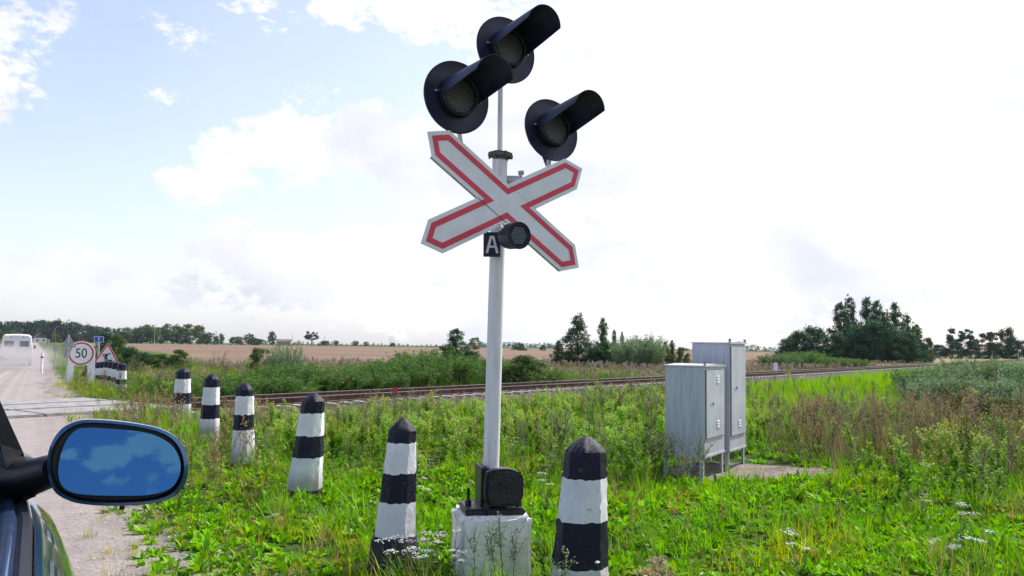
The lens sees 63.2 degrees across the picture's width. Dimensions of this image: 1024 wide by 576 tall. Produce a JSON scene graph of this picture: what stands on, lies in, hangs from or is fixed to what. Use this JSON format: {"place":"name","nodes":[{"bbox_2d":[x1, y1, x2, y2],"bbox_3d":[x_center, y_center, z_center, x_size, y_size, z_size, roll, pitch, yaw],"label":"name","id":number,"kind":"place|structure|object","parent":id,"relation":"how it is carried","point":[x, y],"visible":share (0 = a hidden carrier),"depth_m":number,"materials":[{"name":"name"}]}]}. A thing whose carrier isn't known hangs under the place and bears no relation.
{"place":"outdoors","nodes":[
{"label":"outdoors","id":0,"kind":"place"},
{"bbox_2d":[0,343,148,575],"bbox_3d":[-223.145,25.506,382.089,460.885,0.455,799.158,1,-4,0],"label":"gravel road","id":1,"kind":"structure","parent":0,"point":[21,380],"depth_m":7.41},
{"bbox_2d":[0,334,35,365],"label":"van","id":2,"kind":"object","parent":1,"relation":"on","point":[15,347],"visible":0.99,"depth_m":59.82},
{"bbox_2d":[5,410,43,418],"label":"crossing slab","id":3,"kind":"structure","parent":1,"relation":"on","point":[12,414],"depth_m":16.16,"materials":[{"name":"concrete"}]},
{"bbox_2d":[0,397,108,404],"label":"crossing slab","id":4,"kind":"structure","parent":1,"relation":"on","point":[42,401],"depth_m":19.85,"materials":[{"name":"concrete"}]},
{"bbox_2d":[2,400,137,410],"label":"crossing slab","id":5,"kind":"structure","parent":1,"relation":"on","point":[52,405],"depth_m":18.54,"materials":[{"name":"concrete"}]},
{"bbox_2d":[16,404,171,416],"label":"crossing slab","id":6,"kind":"structure","parent":1,"relation":"on","point":[48,412],"depth_m":17.16,"materials":[{"name":"concrete"}]},
{"bbox_2d":[0,402,188,575],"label":"car","id":7,"kind":"object","parent":1,"relation":"on","point":[107,462],"visible":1,"depth_m":1.24,"materials":[{"name":"paint"}]},
{"bbox_2d":[27,415,302,575],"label":"gravel","id":8,"kind":"structure","parent":0,"point":[163,547],"depth_m":5.77,"materials":[{"name":"gravel"}]},
{"bbox_2d":[0,342,1023,575],"bbox_3d":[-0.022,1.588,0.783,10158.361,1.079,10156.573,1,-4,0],"label":"ground","id":9,"kind":"structure","parent":0,"point":[194,350],"depth_m":11.07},
{"bbox_2d":[61,334,75,384],"bbox_3d":[-15.688,2.671,29.356,0.476,2.072,0.068,2,-4,-19],"label":"triangle sign back","id":10,"kind":"object","parent":9,"relation":"on","point":[68,343],"visible":0.93,"depth_m":29.39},
{"bbox_2d":[0,318,142,342],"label":"forest","id":11,"kind":"object","parent":9,"relation":"on","point":[45,328],"visible":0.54,"depth_m":628.75,"materials":[{"name":"green plant"}]},
{"bbox_2d":[65,341,94,382],"bbox_3d":[-15.996,2.885,30.854,1.000,1.833,0.068,3,-4,-23],"label":"speed sign","id":12,"kind":"object","parent":9,"relation":"on","point":[82,352],"visible":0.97,"depth_m":30.88,"materials":[{"name":"metal"}]},
{"bbox_2d":[95,343,118,363],"bbox_3d":[-15.645,3.086,32.074,0.921,1.918,0.074,2,-4,-21],"label":"road works sign","id":13,"kind":"object","parent":9,"relation":"on","point":[106,353],"visible":0.55,"depth_m":32.08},
{"bbox_2d":[109,334,127,355],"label":"bush","id":14,"kind":"object","parent":9,"relation":"on","point":[119,341],"visible":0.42,"depth_m":59.64,"materials":[{"name":"green plant"}]},
{"bbox_2d":[115,363,126,392],"bbox_3d":[-12.052,2.812,25.654,0.300,0.998,0.300,1,-4,-4],"label":"bollard","id":15,"kind":"object","parent":9,"relation":"on","point":[121,366],"visible":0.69,"depth_m":25.56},
{"bbox_2d":[115,345,141,369],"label":"bush","id":16,"kind":"object","parent":9,"relation":"on","point":[126,352],"visible":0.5,"depth_m":49.63,"materials":[{"name":"green plant"}]},
{"bbox_2d":[118,327,141,343],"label":"tree","id":17,"kind":"object","parent":9,"relation":"on","point":[125,334],"visible":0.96,"depth_m":562.07,"materials":[{"name":"green plant"}]},
{"bbox_2d":[139,324,161,343],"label":"tree","id":18,"kind":"object","parent":9,"relation":"on","point":[146,337],"visible":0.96,"depth_m":559.01,"materials":[{"name":"green plant"}]},
{"bbox_2d":[51,352,250,399],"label":"verge grass","id":19,"kind":"structure","parent":9,"relation":"on","point":[176,369],"depth_m":40.32,"materials":[{"name":"green plant"}]},
{"bbox_2d":[145,353,169,369],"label":"bush","id":20,"kind":"object","parent":9,"relation":"on","point":[162,357],"visible":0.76,"depth_m":45.69,"materials":[{"name":"green plant"}]},
{"bbox_2d":[116,378,220,398],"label":"shrub","id":21,"kind":"object","parent":9,"relation":"on","point":[194,392],"visible":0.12,"depth_m":24.82,"materials":[{"name":"green plant"}]},
{"bbox_2d":[157,323,185,343],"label":"tree","id":22,"kind":"object","parent":9,"relation":"on","point":[172,335],"visible":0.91,"depth_m":544.29,"materials":[{"name":"green plant"}]},
{"bbox_2d":[163,349,192,369],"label":"bush","id":23,"kind":"object","parent":9,"relation":"on","point":[173,359],"visible":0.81,"depth_m":45.62,"materials":[{"name":"green plant"}]},
{"bbox_2d":[172,368,190,417],"bbox_3d":[-7.163,2.321,18.074,0.371,1.164,0.368,1,-4,-4],"label":"bollard","id":24,"kind":"object","parent":9,"relation":"on","point":[183,380],"visible":0.65,"depth_m":17.96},
{"bbox_2d":[191,324,206,344],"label":"tree","id":25,"kind":"object","parent":9,"relation":"on","point":[200,330],"visible":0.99,"depth_m":544.08,"materials":[{"name":"green plant"}]},
{"bbox_2d":[153,374,246,396],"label":"shrub","id":26,"kind":"object","parent":9,"relation":"on","point":[222,392],"visible":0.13,"depth_m":25.51,"materials":[{"name":"green plant"}]},
{"bbox_2d":[199,374,219,443],"bbox_3d":[-4.860,1.985,13.389,0.297,1.207,0.298,0,-4,6],"label":"bollard","id":27,"kind":"object","parent":9,"relation":"on","point":[210,415],"visible":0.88,"depth_m":13.29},
{"bbox_2d":[172,372,268,394],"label":"shrub","id":28,"kind":"object","parent":9,"relation":"on","point":[232,377],"visible":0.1,"depth_m":26.67,"materials":[{"name":"green plant"}]},
{"bbox_2d":[230,383,254,468],"bbox_3d":[-3.386,1.772,10.499,0.288,1.146,0.288,2,-4,-10],"label":"bollard","id":29,"kind":"object","parent":9,"relation":"on","point":[244,402],"visible":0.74,"depth_m":10.41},
{"bbox_2d":[193,373,303,394],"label":"shrub","id":30,"kind":"object","parent":9,"relation":"on","point":[282,389],"visible":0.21,"depth_m":27.24,"materials":[{"name":"green plant"}]},
{"bbox_2d":[244,347,274,376],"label":"bush","id":31,"kind":"object","parent":9,"relation":"on","point":[256,354],"visible":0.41,"depth_m":43.58,"materials":[{"name":"green plant"}]},
{"bbox_2d":[225,372,325,394],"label":"shrub","id":32,"kind":"object","parent":9,"relation":"on","point":[301,388],"visible":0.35,"depth_m":27.26,"materials":[{"name":"green plant"}]},
{"bbox_2d":[265,337,306,374],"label":"shrub","id":33,"kind":"object","parent":9,"relation":"on","point":[280,357],"visible":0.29,"depth_m":35.62,"materials":[{"name":"green plant"}]},
{"bbox_2d":[245,359,332,391],"bbox_3d":[-7.880,3.318,29.475,3.352,1.613,3.196,4,-5,-36],"label":"shrub","id":34,"kind":"object","parent":9,"relation":"on","point":[283,373],"visible":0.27,"depth_m":28.89,"materials":[{"name":"green plant"}]},
{"bbox_2d":[285,393,324,497],"bbox_3d":[-2.123,1.653,8.553,0.358,1.145,0.340,1,-4,2],"label":"bollard","id":35,"kind":"object","parent":9,"relation":"on","point":[306,469],"visible":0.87,"depth_m":8.44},
{"bbox_2d":[276,364,369,391],"bbox_3d":[-6.923,3.449,30.201,3.528,1.461,3.700,2,-4,-22],"label":"shrub","id":36,"kind":"object","parent":9,"relation":"on","point":[339,380],"visible":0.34,"depth_m":29.48,"materials":[{"name":"green plant"}]},
{"bbox_2d":[295,371,382,390],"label":"shrub","id":37,"kind":"object","parent":9,"relation":"on","point":[367,382],"visible":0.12,"depth_m":29.85,"materials":[{"name":"green plant"}]},
{"bbox_2d":[316,365,406,389],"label":"shrub","id":38,"kind":"object","parent":9,"relation":"on","point":[389,381],"visible":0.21,"depth_m":30.71,"materials":[{"name":"green plant"}]},
{"bbox_2d":[111,351,640,398],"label":"side weeds","id":39,"kind":"object","parent":9,"relation":"on","point":[150,371],"visible":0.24,"depth_m":32.52,"materials":[{"name":"green plant"}]},
{"bbox_2d":[122,367,635,399],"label":"reeds","id":40,"kind":"object","parent":9,"relation":"on","point":[439,383],"visible":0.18,"depth_m":27.81,"materials":[{"name":"green plant"}]},
{"bbox_2d":[340,359,442,387],"bbox_3d":[-4.868,3.628,33.324,4.243,1.620,4.047,0,-4,10],"label":"shrub","id":41,"kind":"object","parent":9,"relation":"on","point":[407,375],"visible":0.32,"depth_m":32.50,"materials":[{"name":"green plant"}]},
{"bbox_2d":[367,418,417,575],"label":"bollard","id":42,"kind":"object","parent":9,"relation":"on","point":[396,513],"visible":0.9,"depth_m":5.63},
{"bbox_2d":[358,354,446,387],"bbox_3d":[-4.497,3.595,33.995,3.711,1.815,3.539,1,-4,-9],"label":"shrub","id":43,"kind":"object","parent":9,"relation":"on","point":[422,368],"visible":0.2,"depth_m":33.35,"materials":[{"name":"green plant"}]},
{"bbox_2d":[385,346,475,385],"bbox_3d":[-3.570,3.575,35.891,4.036,2.198,3.849,1,-4,1],"label":"shrub","id":44,"kind":"object","parent":9,"relation":"on","point":[435,358],"visible":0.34,"depth_m":35.22,"materials":[{"name":"green plant"}]},
{"bbox_2d":[438,328,473,360],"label":"tree","id":45,"kind":"object","parent":9,"relation":"on","point":[455,340],"visible":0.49,"depth_m":73.64,"materials":[{"name":"green plant"}]},
{"bbox_2d":[437,354,485,385],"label":"shrub","id":46,"kind":"object","parent":9,"relation":"on","point":[470,377],"visible":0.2,"depth_m":35.80,"materials":[{"name":"green plant"}]},
{"bbox_2d":[402,342,554,347],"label":"forest","id":47,"kind":"object","parent":9,"relation":"on","point":[549,345],"visible":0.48,"depth_m":1499.00,"materials":[{"name":"green plant"}]},
{"bbox_2d":[421,4,604,575],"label":"crossing signal","id":48,"kind":"object","parent":9,"relation":"on","point":[502,207],"visible":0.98,"depth_m":5.76,"materials":[{"name":"metal"}]},
{"bbox_2d":[460,511,577,575],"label":"stalky weeds","id":49,"kind":"object","parent":9,"relation":"on","point":[540,560],"visible":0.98,"depth_m":5.23,"materials":[{"name":"green plant"}]},
{"bbox_2d":[501,355,552,382],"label":"shrub","id":50,"kind":"object","parent":9,"relation":"on","point":[524,368],"visible":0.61,"depth_m":36.41,"materials":[{"name":"green plant"}]},
{"bbox_2d":[39,377,1023,575],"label":"grass","id":51,"kind":"structure","parent":9,"relation":"on","point":[778,536],"depth_m":7.53,"materials":[{"name":"green plant"}]},
{"bbox_2d":[55,367,1023,512],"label":"fleabane","id":52,"kind":"object","parent":9,"relation":"on","point":[450,426],"visible":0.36,"depth_m":11.57,"materials":[{"name":"green plant"}]},
{"bbox_2d":[67,415,1023,575],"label":"broad leaf plants","id":53,"kind":"object","parent":9,"relation":"on","point":[209,522],"visible":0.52,"depth_m":7.16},
{"bbox_2d":[73,367,1023,507],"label":"dry stalks","id":54,"kind":"object","parent":9,"relation":"on","point":[133,409],"visible":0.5,"depth_m":12.05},
{"bbox_2d":[77,366,1023,505],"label":"mugwort","id":55,"kind":"object","parent":9,"relation":"on","point":[646,409],"visible":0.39,"depth_m":12.72,"materials":[{"name":"green plant"}]},
{"bbox_2d":[549,341,568,366],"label":"tree","id":56,"kind":"object","parent":9,"relation":"on","point":[558,345],"visible":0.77,"depth_m":87.56,"materials":[{"name":"green plant"}]},
{"bbox_2d":[556,312,598,365],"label":"tree","id":57,"kind":"object","parent":9,"relation":"on","point":[570,337],"visible":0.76,"depth_m":89.48,"materials":[{"name":"green plant"}]},
{"bbox_2d":[550,436,608,575],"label":"bollard","id":58,"kind":"object","parent":9,"relation":"on","point":[581,535],"visible":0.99,"depth_m":4.94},
{"bbox_2d":[579,345,612,366],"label":"bush","id":59,"kind":"object","parent":9,"relation":"on","point":[590,357],"visible":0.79,"depth_m":87.25,"materials":[{"name":"green plant"}]},
{"bbox_2d":[594,317,611,356],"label":"tree","id":60,"kind":"object","parent":9,"relation":"on","point":[602,327],"visible":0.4,"depth_m":91.71,"materials":[{"name":"green plant"}]},
{"bbox_2d":[256,421,1001,575],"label":"white yarrow","id":61,"kind":"object","parent":9,"relation":"on","point":[544,496],"visible":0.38,"depth_m":7.36,"materials":[{"name":"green plant"}]},
{"bbox_2d":[607,335,653,367],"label":"bush","id":62,"kind":"object","parent":9,"relation":"on","point":[631,353],"visible":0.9,"depth_m":84.89,"materials":[{"name":"green plant"}]},
{"bbox_2d":[620,331,669,367],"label":"bush","id":63,"kind":"object","parent":9,"relation":"on","point":[656,353],"visible":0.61,"depth_m":85.64,"materials":[{"name":"green plant"}]},
{"bbox_2d":[593,424,714,486],"bbox_3d":[1.619,1.928,9.584,1.541,0.663,0.959,-2,-5,35],"label":"mugwort tuft","id":64,"kind":"object","parent":9,"relation":"on","point":[665,449],"visible":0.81,"depth_m":9.35,"materials":[{"name":"green plant"}]},
{"bbox_2d":[634,555,675,575],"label":"faded plume","id":65,"kind":"object","parent":9,"relation":"on","point":[660,570],"visible":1,"depth_m":4.91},
{"bbox_2d":[375,502,993,575],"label":"white yarrow heads","id":66,"kind":"object","parent":9,"relation":"on","point":[791,549],"visible":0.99,"depth_m":5.24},
{"bbox_2d":[663,361,725,480],"bbox_3d":[2.291,1.670,10.383,0.551,1.510,0.780,-2,-5,32],"label":"relay cabinet","id":67,"kind":"object","parent":9,"relation":"on","point":[694,399],"visible":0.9,"depth_m":10.10,"materials":[{"name":"metal"}]},
{"bbox_2d":[691,339,746,471],"bbox_3d":[2.776,1.584,11.125,0.551,1.800,0.720,-2,-5,32],"label":"relay cabinet","id":68,"kind":"object","parent":9,"relation":"on","point":[730,353],"visible":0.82,"depth_m":10.88,"materials":[{"name":"metal"}]},
{"bbox_2d":[752,353,803,368],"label":"shrub","id":69,"kind":"object","parent":9,"relation":"on","point":[770,359],"visible":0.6,"depth_m":88.78,"materials":[{"name":"green plant"}]},
{"bbox_2d":[774,337,798,356],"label":"tree","id":70,"kind":"object","parent":9,"relation":"on","point":[790,346],"visible":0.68,"depth_m":157.04,"materials":[{"name":"green plant"}]},
{"bbox_2d":[769,350,832,367],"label":"shrub","id":71,"kind":"object","parent":9,"relation":"on","point":[813,358],"visible":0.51,"depth_m":94.14,"materials":[{"name":"green plant"}]},
{"bbox_2d":[787,329,815,354],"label":"tree","id":72,"kind":"object","parent":9,"relation":"on","point":[797,337],"visible":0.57,"depth_m":158.78,"materials":[{"name":"green plant"}]},
{"bbox_2d":[801,324,829,354],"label":"tree","id":73,"kind":"object","parent":9,"relation":"on","point":[815,333],"visible":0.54,"depth_m":161.38,"materials":[{"name":"green plant"}]},
{"bbox_2d":[811,332,850,358],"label":"tree","id":74,"kind":"object","parent":9,"relation":"on","point":[838,346],"visible":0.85,"depth_m":150.34,"materials":[{"name":"green plant"}]},
{"bbox_2d":[826,301,852,357],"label":"tree","id":75,"kind":"object","parent":9,"relation":"on","point":[839,317],"visible":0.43,"depth_m":157.81,"materials":[{"name":"green plant"}]},
{"bbox_2d":[838,294,862,359],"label":"tree","id":76,"kind":"object","parent":9,"relation":"on","point":[851,315],"visible":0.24,"depth_m":159.56,"materials":[{"name":"green plant"}]},
{"bbox_2d":[833,358,871,367],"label":"shrub","id":77,"kind":"object","parent":9,"relation":"on","point":[855,363],"visible":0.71,"depth_m":94.88,"materials":[{"name":"green plant"}]},
{"bbox_2d":[835,322,882,362],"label":"tree","id":78,"kind":"object","parent":9,"relation":"on","point":[855,336],"visible":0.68,"depth_m":150.59,"materials":[{"name":"green plant"}]},
{"bbox_2d":[857,296,875,358],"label":"tree","id":79,"kind":"object","parent":9,"relation":"on","point":[866,304],"visible":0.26,"depth_m":161.94,"materials":[{"name":"green plant"}]},
{"bbox_2d":[861,299,883,354],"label":"tree","id":80,"kind":"object","parent":9,"relation":"on","point":[877,313],"visible":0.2,"depth_m":157.99,"materials":[{"name":"green plant"}]},
{"bbox_2d":[859,318,909,363],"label":"tree","id":81,"kind":"object","parent":9,"relation":"on","point":[878,347],"visible":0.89,"depth_m":148.73,"materials":[{"name":"green plant"}]},
{"bbox_2d":[755,379,1023,472],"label":"dry weeds","id":82,"kind":"object","parent":9,"relation":"on","point":[938,414],"visible":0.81,"depth_m":12.00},
{"bbox_2d":[889,302,909,362],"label":"tree","id":83,"kind":"object","parent":9,"relation":"on","point":[896,311],"visible":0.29,"depth_m":159.63,"materials":[{"name":"green plant"}]},
{"bbox_2d":[882,330,925,362],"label":"tree","id":84,"kind":"object","parent":9,"relation":"on","point":[904,338],"visible":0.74,"depth_m":150.00,"materials":[{"name":"green plant"}]},
{"bbox_2d":[900,312,921,362],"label":"tree","id":85,"kind":"object","parent":9,"relation":"on","point":[907,321],"visible":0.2,"depth_m":161.59,"materials":[{"name":"green plant"}]},
{"bbox_2d":[885,367,956,394],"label":"shrub","id":86,"kind":"object","parent":9,"relation":"on","point":[897,376],"visible":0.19,"depth_m":26.79,"materials":[{"name":"green plant"}]},
{"bbox_2d":[910,340,933,362],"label":"tree","id":87,"kind":"object","parent":9,"relation":"on","point":[922,346],"visible":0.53,"depth_m":157.08,"materials":[{"name":"green plant"}]},
{"bbox_2d":[895,378,951,404],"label":"shrub","id":88,"kind":"object","parent":9,"relation":"on","point":[900,391],"visible":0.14,"depth_m":22.89,"materials":[{"name":"green plant"}]},
{"bbox_2d":[904,359,981,384],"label":"shrub","id":89,"kind":"object","parent":9,"relation":"on","point":[960,374],"visible":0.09,"depth_m":27.70,"materials":[{"name":"green plant"}]},
{"bbox_2d":[904,370,999,403],"bbox_3d":[11.628,2.730,21.750,2.484,1.209,2.344,4,-5,-41],"label":"shrub","id":90,"kind":"object","parent":9,"relation":"on","point":[937,383],"visible":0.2,"depth_m":21.71,"materials":[{"name":"green plant"}]},
{"bbox_2d":[940,340,966,358],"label":"bush","id":91,"kind":"object","parent":9,"relation":"on","point":[953,346],"visible":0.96,"depth_m":296.26,"materials":[{"name":"green plant"}]},
{"bbox_2d":[945,328,975,350],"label":"tree","id":92,"kind":"object","parent":9,"relation":"on","point":[962,338],"visible":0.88,"depth_m":298.20,"materials":[{"name":"green plant"}]},
{"bbox_2d":[931,392,994,431],"bbox_3d":[8.921,2.497,16.287,1.295,0.882,1.085,2,-4,-18],"label":"shrub","id":93,"kind":"object","parent":9,"relation":"on","point":[958,401],"visible":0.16,"depth_m":16.24,"materials":[{"name":"green plant"}]},
{"bbox_2d":[934,355,996,372],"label":"shrub","id":94,"kind":"object","parent":9,"relation":"on","point":[955,364],"visible":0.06,"depth_m":29.72,"materials":[{"name":"green plant"}]},
{"bbox_2d":[962,340,985,358],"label":"bush","id":95,"kind":"object","parent":9,"relation":"on","point":[977,348],"visible":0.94,"depth_m":296.03,"materials":[{"name":"green plant"}]},
{"bbox_2d":[929,376,1023,397],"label":"shrub","id":96,"kind":"object","parent":9,"relation":"on","point":[963,385],"visible":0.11,"depth_m":20.78,"materials":[{"name":"green plant"}]},
{"bbox_2d":[948,355,1018,382],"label":"shrub","id":97,"kind":"object","parent":9,"relation":"on","point":[976,370],"visible":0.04,"depth_m":27.93,"materials":[{"name":"green plant"}]},
{"bbox_2d":[975,331,1001,358],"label":"tree","id":98,"kind":"object","parent":9,"relation":"on","point":[990,336],"visible":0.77,"depth_m":298.57,"materials":[{"name":"green plant"}]},
{"bbox_2d":[960,370,1023,405],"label":"shrub","id":99,"kind":"object","parent":9,"relation":"on","point":[978,385],"visible":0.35,"depth_m":19.67,"materials":[{"name":"green plant"}]},
{"bbox_2d":[975,341,1009,358],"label":"bush","id":100,"kind":"object","parent":9,"relation":"on","point":[988,348],"visible":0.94,"depth_m":294.91,"materials":[{"name":"green plant"}]},
{"bbox_2d":[963,359,1023,382],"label":"shrub","id":101,"kind":"object","parent":9,"relation":"on","point":[987,373],"visible":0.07,"depth_m":26.85,"materials":[{"name":"green plant"}]},
{"bbox_2d":[964,397,1023,435],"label":"shrub","id":102,"kind":"object","parent":9,"relation":"on","point":[996,402],"visible":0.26,"depth_m":15.26,"materials":[{"name":"green plant"}]},
{"bbox_2d":[992,325,1018,358],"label":"tree","id":103,"kind":"object","parent":9,"relation":"on","point":[1010,340],"visible":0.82,"depth_m":297.87,"materials":[{"name":"green plant"}]},
{"bbox_2d":[990,355,1023,382],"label":"shrub","id":104,"kind":"object","parent":9,"relation":"on","point":[1009,370],"visible":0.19,"depth_m":25.89,"materials":[{"name":"green plant"}]},
{"bbox_2d":[0,0,1023,353],"label":"sky","id":105,"kind":"structure","parent":0,"point":[232,168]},
{"bbox_2d":[151,352,932,380],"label":"thistle meadow","id":106,"kind":"structure","parent":0,"point":[650,369],"depth_m":74.97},
{"bbox_2d":[746,361,1017,430],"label":"meadow grass","id":107,"kind":"structure","parent":0,"point":[877,377],"depth_m":30.90,"materials":[{"name":"green plant"}]},
{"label":"ballast","id":108,"kind":"object","parent":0,"visible":0},
{"bbox_2d":[268,403,291,408],"bbox_3d":[-7.034,3.261,22.947,2.700,0.237,0.280,-2,-5,36],"label":"sleeper","id":109,"kind":"object","parent":108,"relation":"on","point":[278,404],"visible":0.2,"depth_m":22.30,"materials":[{"name":"concrete"}]},
{"bbox_2d":[129,359,1022,403],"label":"rail","id":110,"kind":"object","parent":109,"relation":"on","point":[283,395],"visible":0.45,"depth_m":30.61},
{"bbox_2d":[163,360,1021,409],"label":"rail","id":111,"kind":"object","parent":109,"relation":"on","point":[297,400],"visible":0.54,"depth_m":29.37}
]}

